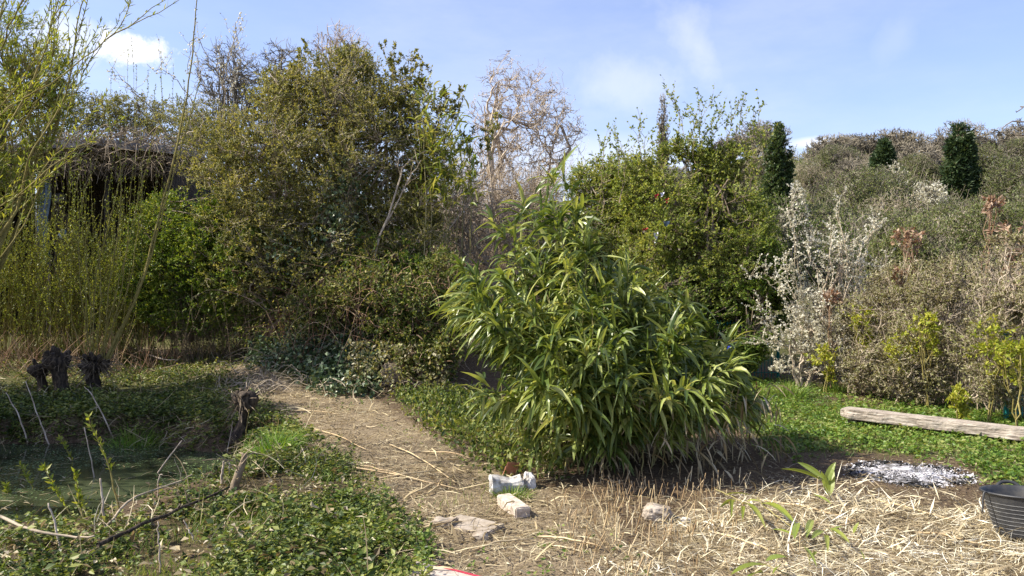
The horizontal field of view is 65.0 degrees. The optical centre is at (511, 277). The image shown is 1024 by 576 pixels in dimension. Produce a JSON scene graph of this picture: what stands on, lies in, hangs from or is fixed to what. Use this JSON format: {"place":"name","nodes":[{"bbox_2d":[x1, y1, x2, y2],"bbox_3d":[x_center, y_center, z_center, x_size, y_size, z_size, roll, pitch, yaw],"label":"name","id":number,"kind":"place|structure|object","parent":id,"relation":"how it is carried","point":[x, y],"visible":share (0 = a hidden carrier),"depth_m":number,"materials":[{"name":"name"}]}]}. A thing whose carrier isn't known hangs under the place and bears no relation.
{"place":"outdoors","nodes":[
{"label":"outdoors","id":0,"kind":"place"},
{"bbox_2d":[0,443,239,525],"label":"pond water","id":1,"kind":"structure","parent":0,"point":[135,484],"depth_m":7.91,"materials":[{"name":"liquid"}]},
{"bbox_2d":[0,442,237,521],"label":"duckweed","id":2,"kind":"object","parent":1,"relation":"on","point":[81,467],"visible":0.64,"depth_m":8.27,"materials":[{"name":"plant"}]},
{"bbox_2d":[0,160,1023,575],"bbox_3d":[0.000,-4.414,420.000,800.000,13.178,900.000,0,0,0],"label":"ground","id":3,"kind":"structure","parent":0,"point":[676,478],"depth_m":6.43,"materials":[{"name":"soil"}]},
{"bbox_2d":[0,132,60,359],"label":"willow coppice","id":4,"kind":"object","parent":3,"relation":"on","point":[9,281],"visible":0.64,"depth_m":14.04,"materials":[{"name":"green plant"}]},
{"bbox_2d":[23,358,50,393],"bbox_3d":[-6.618,1.417,11.348,0.483,0.547,0.462,0,0,21],"label":"pollard stump","id":5,"kind":"object","parent":3,"relation":"on","point":[39,375],"visible":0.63,"depth_m":11.29,"materials":[{"name":"wood"}]},
{"bbox_2d":[0,0,88,271],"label":"willow tree","id":6,"kind":"object","parent":3,"relation":"on","point":[9,65],"visible":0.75,"depth_m":11.60,"materials":[{"name":"green plant"}]},
{"bbox_2d":[7,132,104,364],"bbox_3d":[-7.906,-0.605,14.010,1.515,4.177,2.400,0,0,-27],"label":"willow coppice","id":7,"kind":"object","parent":3,"relation":"on","point":[68,257],"visible":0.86,"depth_m":13.75,"materials":[{"name":"green plant"}]},
{"bbox_2d":[33,345,80,395],"bbox_3d":[-6.296,1.322,11.198,0.571,0.735,0.564,0,0,41],"label":"pollard stump","id":8,"kind":"object","parent":3,"relation":"on","point":[55,361],"visible":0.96,"depth_m":11.12,"materials":[{"name":"wood"}]},
{"bbox_2d":[0,0,178,257],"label":"willow tree","id":9,"kind":"object","parent":3,"relation":"on","point":[53,29],"visible":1,"depth_m":6.84,"materials":[{"name":"green plant"}]},
{"bbox_2d":[0,317,194,379],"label":"dead brash","id":10,"kind":"object","parent":3,"relation":"on","point":[19,357],"visible":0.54,"depth_m":13.20,"materials":[{"name":"plant"}]},
{"bbox_2d":[61,136,157,366],"bbox_3d":[-6.886,-0.486,13.690,1.452,3.996,2.119,0,0,-29],"label":"willow coppice","id":11,"kind":"object","parent":3,"relation":"on","point":[106,272],"visible":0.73,"depth_m":13.41,"materials":[{"name":"green plant"}]},
{"bbox_2d":[6,87,215,278],"bbox_3d":[-11.124,-2.173,19.914,7.964,5.434,1.986,0,0,3],"label":"roof scrub","id":12,"kind":"object","parent":3,"relation":"on","point":[115,109],"visible":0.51,"depth_m":19.74,"materials":[{"name":"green plant"}]},
{"bbox_2d":[0,123,229,336],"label":"garden shed","id":13,"kind":"structure","parent":3,"relation":"on","point":[102,148],"depth_m":16.74,"materials":[{"name":"wood"}]},
{"bbox_2d":[48,0,200,392],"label":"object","id":14,"kind":"object","parent":3,"relation":"on","point":[92,367],"visible":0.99,"depth_m":11.40,"materials":[{"name":"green plant"}]},
{"bbox_2d":[102,417,171,450],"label":"grass tuft","id":15,"kind":"object","parent":3,"relation":"on","point":[134,439],"visible":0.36,"depth_m":9.23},
{"bbox_2d":[0,343,282,415],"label":"plants","id":16,"kind":"object","parent":3,"relation":"on","point":[139,377],"visible":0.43,"depth_m":12.14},
{"bbox_2d":[105,38,185,175],"bbox_3d":[-8.444,-3.945,18.508,1.907,3.264,0.334,0,0,0],"label":"budding sapling","id":17,"kind":"object","parent":3,"relation":"on","point":[146,100],"visible":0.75,"depth_m":18.49,"materials":[{"name":"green plant"}]},
{"bbox_2d":[101,130,192,358],"bbox_3d":[-6.432,-0.561,14.228,1.503,4.032,1.870,0,0,-23],"label":"willow coppice","id":18,"kind":"object","parent":3,"relation":"on","point":[139,337],"visible":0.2,"depth_m":13.89,"materials":[{"name":"green plant"}]},
{"bbox_2d":[0,387,308,471],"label":"waterside weeds","id":19,"kind":"object","parent":3,"relation":"on","point":[17,402],"visible":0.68,"depth_m":9.52,"materials":[{"name":"green plant"}]},
{"bbox_2d":[0,340,309,440],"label":"weed bank","id":20,"kind":"structure","parent":3,"relation":"on","point":[210,393],"depth_m":11.12,"materials":[{"name":"green plant"}]},
{"bbox_2d":[0,406,319,457],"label":"bank dead growth","id":21,"kind":"object","parent":3,"relation":"on","point":[163,439],"visible":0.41,"depth_m":9.26,"materials":[{"name":"beige plant"}]},
{"bbox_2d":[0,402,320,454],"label":"bank weeds","id":22,"kind":"object","parent":3,"relation":"on","point":[162,425],"visible":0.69,"depth_m":9.35,"materials":[{"name":"green plant"}]},
{"bbox_2d":[96,486,229,546],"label":"fallen branch","id":23,"kind":"object","parent":3,"relation":"on","point":[115,536],"visible":0.97,"depth_m":5.01,"materials":[{"name":"wood"}]},
{"bbox_2d":[111,181,255,342],"bbox_3d":[-5.493,-0.276,13.851,2.591,2.891,1.974,0,0,0],"label":"bright green shrub","id":24,"kind":"object","parent":3,"relation":"on","point":[180,230],"visible":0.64,"depth_m":13.38,"materials":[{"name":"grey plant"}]},
{"bbox_2d":[107,7,281,159],"bbox_3d":[-5.981,-3.521,15.195,3.332,3.193,0.699,0,0,-4],"label":"bare tree","id":25,"kind":"object","parent":3,"relation":"on","point":[225,66],"visible":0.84,"depth_m":15.20,"materials":[{"name":"grey plant"}]},
{"bbox_2d":[0,434,430,575],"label":"tall nettles","id":26,"kind":"object","parent":3,"relation":"on","point":[163,535],"visible":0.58,"depth_m":4.78,"materials":[{"name":"green plant"}]},
{"bbox_2d":[0,411,431,575],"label":"dry stem litter","id":27,"kind":"object","parent":3,"relation":"on","point":[151,515],"visible":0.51,"depth_m":5.36,"materials":[{"name":"plant"}]},
{"bbox_2d":[0,426,435,575],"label":"nettle patch","id":28,"kind":"object","parent":3,"relation":"on","point":[314,523],"visible":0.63,"depth_m":5.00,"materials":[{"name":"green plant"}]},
{"bbox_2d":[0,426,442,575],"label":"withered litter","id":29,"kind":"object","parent":3,"relation":"on","point":[251,545],"visible":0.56,"depth_m":4.96,"materials":[{"name":"beige plant"}]},
{"bbox_2d":[187,36,265,215],"bbox_3d":[-7.384,-2.870,20.986,2.289,6.885,2.290,0,0,0],"label":"bare tree","id":30,"kind":"object","parent":3,"relation":"on","point":[236,94],"visible":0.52,"depth_m":20.79,"materials":[{"name":"plant"}]},
{"bbox_2d":[202,446,262,492],"bbox_3d":[-2.096,1.474,6.088,0.371,0.436,0.363,0,0,0],"label":"weathered stake","id":31,"kind":"object","parent":3,"relation":"on","point":[235,481],"visible":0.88,"depth_m":6.07,"materials":[{"name":"grey wood"}]},
{"bbox_2d":[218,387,272,443],"bbox_3d":[-3.019,1.503,8.922,0.529,0.658,0.505,0,0,23],"label":"pollard stump","id":32,"kind":"object","parent":3,"relation":"on","point":[245,402],"visible":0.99,"depth_m":8.88,"materials":[{"name":"wood"}]},
{"bbox_2d":[229,421,314,466],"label":"grass tuft","id":33,"kind":"object","parent":3,"relation":"on","point":[274,442],"visible":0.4,"depth_m":7.63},
{"bbox_2d":[248,38,313,228],"bbox_3d":[-5.988,-2.832,20.992,1.924,6.815,1.987,0,0,0],"label":"bare tree","id":34,"kind":"object","parent":3,"relation":"on","point":[282,55],"visible":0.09,"depth_m":20.78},
{"bbox_2d":[256,150,368,286],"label":"climbing ivy","id":35,"kind":"object","parent":3,"relation":"on","point":[332,219],"visible":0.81,"depth_m":12.97,"materials":[{"name":"green plant"}]},
{"bbox_2d":[131,236,495,365],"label":"dark undergrowth","id":36,"kind":"object","parent":3,"relation":"on","point":[211,330],"visible":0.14,"depth_m":13.55,"materials":[{"name":"green plant"}]},
{"bbox_2d":[209,158,445,340],"bbox_3d":[-3.102,-0.598,14.229,4.249,3.350,4.221,0,0,0],"label":"dark laurel","id":37,"kind":"object","parent":3,"relation":"on","point":[229,272],"visible":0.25,"depth_m":13.05,"materials":[{"name":"green plant"}]},
{"bbox_2d":[167,38,503,313],"bbox_3d":[-3.110,-1.667,13.943,5.269,5.029,3.813,0,0,-23],"label":"evergreen shrub","id":38,"kind":"object","parent":3,"relation":"on","point":[340,138],"visible":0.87,"depth_m":13.37,"materials":[{"name":"green plant"}]},
{"bbox_2d":[305,19,381,170],"bbox_3d":[-4.464,-3.059,21.031,2.433,7.262,2.406,0,0,0],"label":"bare tree","id":39,"kind":"object","parent":3,"relation":"on","point":[341,37],"visible":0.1,"depth_m":20.82,"materials":[{"name":"brown plant"}]},
{"bbox_2d":[189,244,505,367],"bbox_3d":[-2.317,0.416,12.511,5.489,1.968,3.003,0,0,0],"label":"bramble tangle","id":40,"kind":"object","parent":3,"relation":"on","point":[350,332],"visible":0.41,"depth_m":12.04,"materials":[{"name":"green plant"}]},
{"bbox_2d":[245,294,464,398],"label":"ivy bank","id":41,"kind":"structure","parent":3,"relation":"on","point":[320,373],"depth_m":11.81,"materials":[{"name":"green plant"}]},
{"bbox_2d":[189,318,496,397],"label":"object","id":42,"kind":"object","parent":41,"relation":"on","point":[278,385],"visible":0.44,"depth_m":11.46,"materials":[{"name":"brown plant"}]},
{"bbox_2d":[341,338,449,395],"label":"rock creeper","id":43,"kind":"object","parent":41,"relation":"on","point":[400,371],"visible":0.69,"depth_m":11.17,"materials":[{"name":"green plant"}]},
{"bbox_2d":[282,241,474,382],"bbox_3d":[-2.010,0.464,11.997,3.106,2.079,1.489,0,0,15],"label":"bramble bush","id":44,"kind":"object","parent":3,"relation":"on","point":[421,325],"visible":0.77,"depth_m":11.76,"materials":[{"name":"green plant"}]},
{"bbox_2d":[315,467,445,572],"bbox_3d":[-1.024,1.599,5.492,0.685,0.133,2.774,0,0,-24],"label":"clover","id":45,"kind":"object","parent":3,"relation":"on","point":[413,547],"visible":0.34,"depth_m":4.88,"materials":[{"name":"green plant"}]},
{"bbox_2d":[122,339,659,575],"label":"path straw","id":46,"kind":"object","parent":3,"relation":"on","point":[441,540],"visible":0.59,"depth_m":6.22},
{"bbox_2d":[151,357,636,575],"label":"path debris","id":47,"kind":"object","parent":3,"relation":"on","point":[454,489],"visible":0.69,"depth_m":5.95,"materials":[{"name":"beige plant"}]},
{"bbox_2d":[153,349,650,575],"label":"path weeds","id":48,"kind":"object","parent":3,"relation":"on","point":[544,545],"visible":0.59,"depth_m":4.99,"materials":[{"name":"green plant"}]},
{"bbox_2d":[407,72,490,298],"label":"tall bamboo","id":49,"kind":"object","parent":3,"relation":"on","point":[459,180],"visible":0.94,"depth_m":12.86,"materials":[{"name":"plant"}]},
{"bbox_2d":[453,514,504,534],"bbox_3d":[-0.263,1.650,5.309,0.368,0.064,0.249,0,0,31],"label":"paving slab","id":50,"kind":"object","parent":3,"relation":"on","point":[464,524],"depth_m":5.27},
{"bbox_2d":[388,379,574,478],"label":"weeds","id":51,"kind":"object","parent":3,"relation":"on","point":[458,411],"visible":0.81,"depth_m":8.18,"materials":[{"name":"green plant"}]},
{"bbox_2d":[435,155,570,296],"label":"dry thicket","id":52,"kind":"object","parent":3,"relation":"on","point":[474,217],"visible":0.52,"depth_m":14.58,"materials":[{"name":"brown plant"}]},
{"bbox_2d":[489,474,523,494],"bbox_3d":[-0.043,1.601,6.221,0.281,0.159,0.195,0,0,-12],"label":"broken concrete","id":53,"kind":"object","parent":3,"relation":"on","point":[498,482],"visible":0.92,"depth_m":6.18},
{"bbox_2d":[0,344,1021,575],"bbox_3d":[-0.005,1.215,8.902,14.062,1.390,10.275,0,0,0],"label":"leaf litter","id":54,"kind":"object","parent":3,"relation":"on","point":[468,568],"visible":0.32,"depth_m":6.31,"materials":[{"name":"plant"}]},
{"bbox_2d":[0,368,1023,575],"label":"lawn grass","id":55,"kind":"structure","parent":3,"relation":"on","point":[237,525],"depth_m":5.54,"materials":[{"name":"plant"}]},
{"bbox_2d":[497,493,529,518],"bbox_3d":[0.008,1.623,5.708,0.121,0.093,0.346,0,0,-24],"label":"stone block","id":56,"kind":"object","parent":3,"relation":"on","point":[517,508],"depth_m":5.62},
{"bbox_2d":[456,50,588,279],"bbox_3d":[0.202,-2.013,15.986,2.336,4.935,2.132,0,0,39],"label":"bare tree","id":57,"kind":"object","parent":3,"relation":"on","point":[496,142],"visible":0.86,"depth_m":15.87,"materials":[{"name":"brown plant"}]},
{"bbox_2d":[369,97,680,354],"bbox_3d":[0.301,-1.220,17.733,10.139,5.792,8.494,0,0,0],"label":"dry brush","id":58,"kind":"object","parent":3,"relation":"on","point":[503,265],"visible":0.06,"depth_m":15.99,"materials":[{"name":"brown plant"}]},
{"bbox_2d":[536,146,669,299],"bbox_3d":[1.646,-0.427,14.769,2.662,4.054,2.265,0,0,0],"label":"hawthorn","id":59,"kind":"object","parent":3,"relation":"on","point":[608,213],"visible":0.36,"depth_m":14.60,"materials":[{"name":"green plant"}]},
{"bbox_2d":[429,144,799,483],"bbox_3d":[0.924,0.299,7.196,3.545,3.168,2.678,0,0,0],"label":"bamboo clump","id":60,"kind":"object","parent":3,"relation":"on","point":[592,380],"visible":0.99,"depth_m":6.88,"materials":[{"name":"plant"}]},
{"bbox_2d":[642,503,672,521],"bbox_3d":[1.000,1.621,5.519,0.217,0.130,0.176,0,0,0],"label":"grey stone","id":61,"kind":"object","parent":3,"relation":"on","point":[654,511],"visible":0.84,"depth_m":5.45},
{"bbox_2d":[324,444,1023,575],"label":"twig litter","id":62,"kind":"object","parent":3,"relation":"on","point":[773,491],"visible":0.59,"depth_m":5.55,"materials":[{"name":"beige plant"}]},
{"bbox_2d":[547,461,807,575],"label":"stalk stubble","id":63,"kind":"object","parent":3,"relation":"on","point":[608,515],"visible":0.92,"depth_m":5.35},
{"bbox_2d":[588,74,789,331],"bbox_3d":[2.927,-0.817,13.741,3.345,5.328,2.652,0,0,0],"label":"hawthorn","id":64,"kind":"object","parent":3,"relation":"on","point":[694,235],"visible":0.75,"depth_m":13.40,"materials":[{"name":"green plant"}]},
{"bbox_2d":[650,234,798,375],"bbox_3d":[3.348,0.544,12.898,2.469,2.502,1.579,0,0,15],"label":"leafy hedge","id":65,"kind":"object","parent":3,"relation":"on","point":[711,331],"visible":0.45,"depth_m":12.67,"materials":[{"name":"green plant"}]},
{"bbox_2d":[759,121,801,250],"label":"conifer","id":66,"kind":"object","parent":3,"relation":"on","point":[779,169],"visible":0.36,"depth_m":33.75,"materials":[{"name":"green plant"}]},
{"bbox_2d":[549,463,1023,575],"bbox_3d":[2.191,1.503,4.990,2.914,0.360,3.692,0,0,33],"label":"cut bamboo litter","id":67,"kind":"object","parent":3,"relation":"on","point":[881,519],"visible":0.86,"depth_m":4.99,"materials":[{"name":"beige plant"}]},
{"bbox_2d":[757,497,823,538],"bbox_3d":[1.772,1.565,5.365,0.329,0.125,1.086,0,0,0],"label":"bamboo cutting","id":68,"kind":"object","parent":3,"relation":"on","point":[796,526],"visible":0.94,"depth_m":4.99,"materials":[{"name":"plant"}]},
{"bbox_2d":[778,180,812,328],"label":"blossom tree","id":69,"kind":"object","parent":3,"relation":"on","point":[800,195],"visible":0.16,"depth_m":23.87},
{"bbox_2d":[784,462,835,503],"bbox_3d":[2.184,1.479,5.827,0.363,0.278,0.309,0,0,41],"label":"bamboo cutting","id":70,"kind":"object","parent":3,"relation":"on","point":[828,479],"visible":0.96,"depth_m":5.83,"materials":[{"name":"plant"}]},
{"bbox_2d":[793,157,833,201],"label":"scrub bush","id":71,"kind":"object","parent":3,"relation":"on","point":[812,175],"visible":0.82,"depth_m":49.70,"materials":[{"name":"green plant"}]},
{"bbox_2d":[802,342,839,391],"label":"young sapling","id":72,"kind":"object","parent":3,"relation":"on","point":[824,355],"visible":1,"depth_m":11.28,"materials":[{"name":"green plant"}]},
{"bbox_2d":[741,184,901,387],"bbox_3d":[4.605,0.167,11.905,2.427,3.147,1.198,0,0,0],"label":"blackthorn","id":73,"kind":"object","parent":3,"relation":"on","point":[806,341],"visible":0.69,"depth_m":11.85,"materials":[{"name":"white plant"}]},
{"bbox_2d":[763,191,890,366],"bbox_3d":[5.716,0.030,14.114,2.802,3.252,1.549,0,0,33],"label":"scrub bush","id":74,"kind":"object","parent":3,"relation":"on","point":[798,228],"visible":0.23,"depth_m":14.33,"materials":[{"name":"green plant"}]},
{"bbox_2d":[798,199,867,238],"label":"scrub bush","id":75,"kind":"object","parent":3,"relation":"on","point":[824,212],"visible":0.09,"depth_m":33.50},
{"bbox_2d":[645,144,1022,344],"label":"hillside scrub","id":76,"kind":"object","parent":3,"relation":"on","point":[936,178],"visible":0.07,"depth_m":48.59,"materials":[{"name":"plant"}]},
{"bbox_2d":[814,143,860,175],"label":"scrub bush","id":77,"kind":"object","parent":3,"relation":"on","point":[833,155],"visible":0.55,"depth_m":54.53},
{"bbox_2d":[814,164,896,231],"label":"scrub bush","id":78,"kind":"object","parent":3,"relation":"on","point":[858,194],"visible":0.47,"depth_m":39.00,"materials":[{"name":"plant"}]},
{"bbox_2d":[842,305,877,392],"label":"young sapling","id":79,"kind":"object","parent":3,"relation":"on","point":[866,322],"visible":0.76,"depth_m":11.27,"materials":[{"name":"green plant"}]},
{"bbox_2d":[818,206,912,284],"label":"scrub bush","id":80,"kind":"object","parent":3,"relation":"on","point":[862,221],"visible":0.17,"depth_m":29.90,"materials":[{"name":"plant"}]},
{"bbox_2d":[736,371,1023,484],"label":"lawn weeds","id":81,"kind":"object","parent":3,"relation":"on","point":[827,430],"visible":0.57,"depth_m":8.41,"materials":[{"name":"green plant"}]},
{"bbox_2d":[866,136,898,175],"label":"conifer","id":82,"kind":"object","parent":3,"relation":"on","point":[884,153],"visible":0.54,"depth_m":46.58,"materials":[{"name":"green plant"}]},
{"bbox_2d":[858,163,919,212],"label":"scrub bush","id":83,"kind":"object","parent":3,"relation":"on","point":[895,177],"visible":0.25,"depth_m":42.23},
{"bbox_2d":[856,185,926,231],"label":"scrub bush","id":84,"kind":"object","parent":3,"relation":"on","point":[898,205],"visible":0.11,"depth_m":36.19,"materials":[{"name":"grey plant"}]},
{"bbox_2d":[833,256,953,396],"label":"bramble bush","id":85,"kind":"object","parent":3,"relation":"on","point":[894,297],"visible":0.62,"depth_m":11.14,"materials":[{"name":"beige plant"}]},
{"bbox_2d":[881,331,920,402],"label":"young sapling","id":86,"kind":"object","parent":3,"relation":"on","point":[891,350],"visible":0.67,"depth_m":10.27,"materials":[{"name":"green plant"}]},
{"bbox_2d":[789,227,1023,390],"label":"dry brush","id":87,"kind":"object","parent":3,"relation":"on","point":[969,306],"visible":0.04,"depth_m":12.25,"materials":[{"name":"brown plant"}]},
{"bbox_2d":[889,226,925,278],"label":"withered plant","id":88,"kind":"object","parent":3,"relation":"on","point":[907,238],"visible":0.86,"depth_m":11.57,"materials":[{"name":"brown plant"}]},
{"bbox_2d":[865,204,956,264],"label":"scrub bush","id":89,"kind":"object","parent":3,"relation":"on","point":[908,215],"visible":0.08,"depth_m":29.48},
{"bbox_2d":[841,459,981,488],"bbox_3d":[3.326,1.641,6.731,1.100,0.105,0.968,0,0,0],"label":"ash heap","id":90,"kind":"object","parent":3,"relation":"on","point":[908,474],"visible":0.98,"depth_m":6.68,"materials":[{"name":"grey"}]},
{"bbox_2d":[892,139,943,178],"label":"bare tree","id":91,"kind":"object","parent":3,"relation":"on","point":[909,150],"visible":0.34,"depth_m":54.74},
{"bbox_2d":[897,152,939,181],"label":"scrub bush","id":92,"kind":"object","parent":3,"relation":"on","point":[920,163],"visible":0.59,"depth_m":52.51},
{"bbox_2d":[906,180,949,222],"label":"blossom tree","id":93,"kind":"object","parent":3,"relation":"on","point":[937,197],"visible":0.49,"depth_m":43.57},
{"bbox_2d":[907,308,949,406],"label":"young sapling","id":94,"kind":"object","parent":3,"relation":"on","point":[933,342],"visible":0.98,"depth_m":9.97,"materials":[{"name":"green plant"}]},
{"bbox_2d":[840,407,1023,440],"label":"timber beam","id":95,"kind":"structure","parent":3,"relation":"on","point":[995,430],"depth_m":8.42,"materials":[{"name":"wood"}]},
{"bbox_2d":[870,252,1009,406],"bbox_3d":[5.548,0.656,10.428,1.894,2.003,1.240,0,0,-33],"label":"bramble bush","id":96,"kind":"object","parent":3,"relation":"on","point":[940,302],"visible":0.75,"depth_m":10.31,"materials":[{"name":"beige plant"}]},
{"bbox_2d":[859,199,1023,377],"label":"scrub bush","id":97,"kind":"object","parent":3,"relation":"on","point":[886,245],"visible":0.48,"depth_m":12.65,"materials":[{"name":"plant"}]},
{"bbox_2d":[874,511,1023,575],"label":"dry grass","id":98,"kind":"structure","parent":3,"relation":"on","point":[954,547],"depth_m":4.76,"materials":[{"name":"plant"}]},
{"bbox_2d":[945,381,973,418],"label":"young sapling","id":99,"kind":"object","parent":3,"relation":"on","point":[962,410],"visible":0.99,"depth_m":8.93,"materials":[{"name":"yellow plant"}]},
{"bbox_2d":[938,120,984,206],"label":"conifer","id":100,"kind":"object","parent":3,"relation":"on","point":[960,169],"visible":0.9,"depth_m":46.53,"materials":[{"name":"green plant"}]},
{"bbox_2d":[928,196,994,246],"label":"scrub bush","id":101,"kind":"object","parent":3,"relation":"on","point":[945,208],"visible":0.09,"depth_m":34.78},
{"bbox_2d":[941,139,1009,182],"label":"scrub bush","id":102,"kind":"object","parent":3,"relation":"on","point":[984,160],"visible":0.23,"depth_m":49.26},
{"bbox_2d":[936,229,1023,412],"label":"bramble bush","id":103,"kind":"object","parent":3,"relation":"on","point":[1003,308],"visible":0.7,"depth_m":9.53,"materials":[{"name":"beige plant"}]},
{"bbox_2d":[962,313,1019,421],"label":"young sapling","id":104,"kind":"object","parent":3,"relation":"on","point":[984,347],"visible":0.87,"depth_m":8.97,"materials":[{"name":"green plant"}]},
{"bbox_2d":[981,194,1007,359],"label":"withered plant","id":105,"kind":"object","parent":3,"relation":"on","point":[992,203],"visible":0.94,"depth_m":12.00,"materials":[{"name":"brown plant"}]},
{"bbox_2d":[978,125,1023,149],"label":"bare tree","id":106,"kind":"object","parent":3,"relation":"on","point":[999,139],"visible":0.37,"depth_m":69.42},
{"bbox_2d":[978,153,1023,204],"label":"scrub bush","id":107,"kind":"object","parent":3,"relation":"on","point":[1006,180],"visible":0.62,"depth_m":42.92,"materials":[{"name":"plant"}]},
{"bbox_2d":[979,480,1023,540],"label":"garden tub","id":108,"kind":"object","parent":3,"relation":"on","point":[1004,505],"visible":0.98,"depth_m":5.08,"materials":[{"name":"grey"}]},
{"bbox_2d":[993,335,1023,425],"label":"young sapling","id":109,"kind":"object","parent":3,"relation":"on","point":[1018,350],"visible":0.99,"depth_m":8.49,"materials":[{"name":"green plant"}]},
{"bbox_2d":[0,0,1023,218],"label":"sky","id":110,"kind":"structure","parent":0,"point":[818,67],"materials":[{"name":"blue"}]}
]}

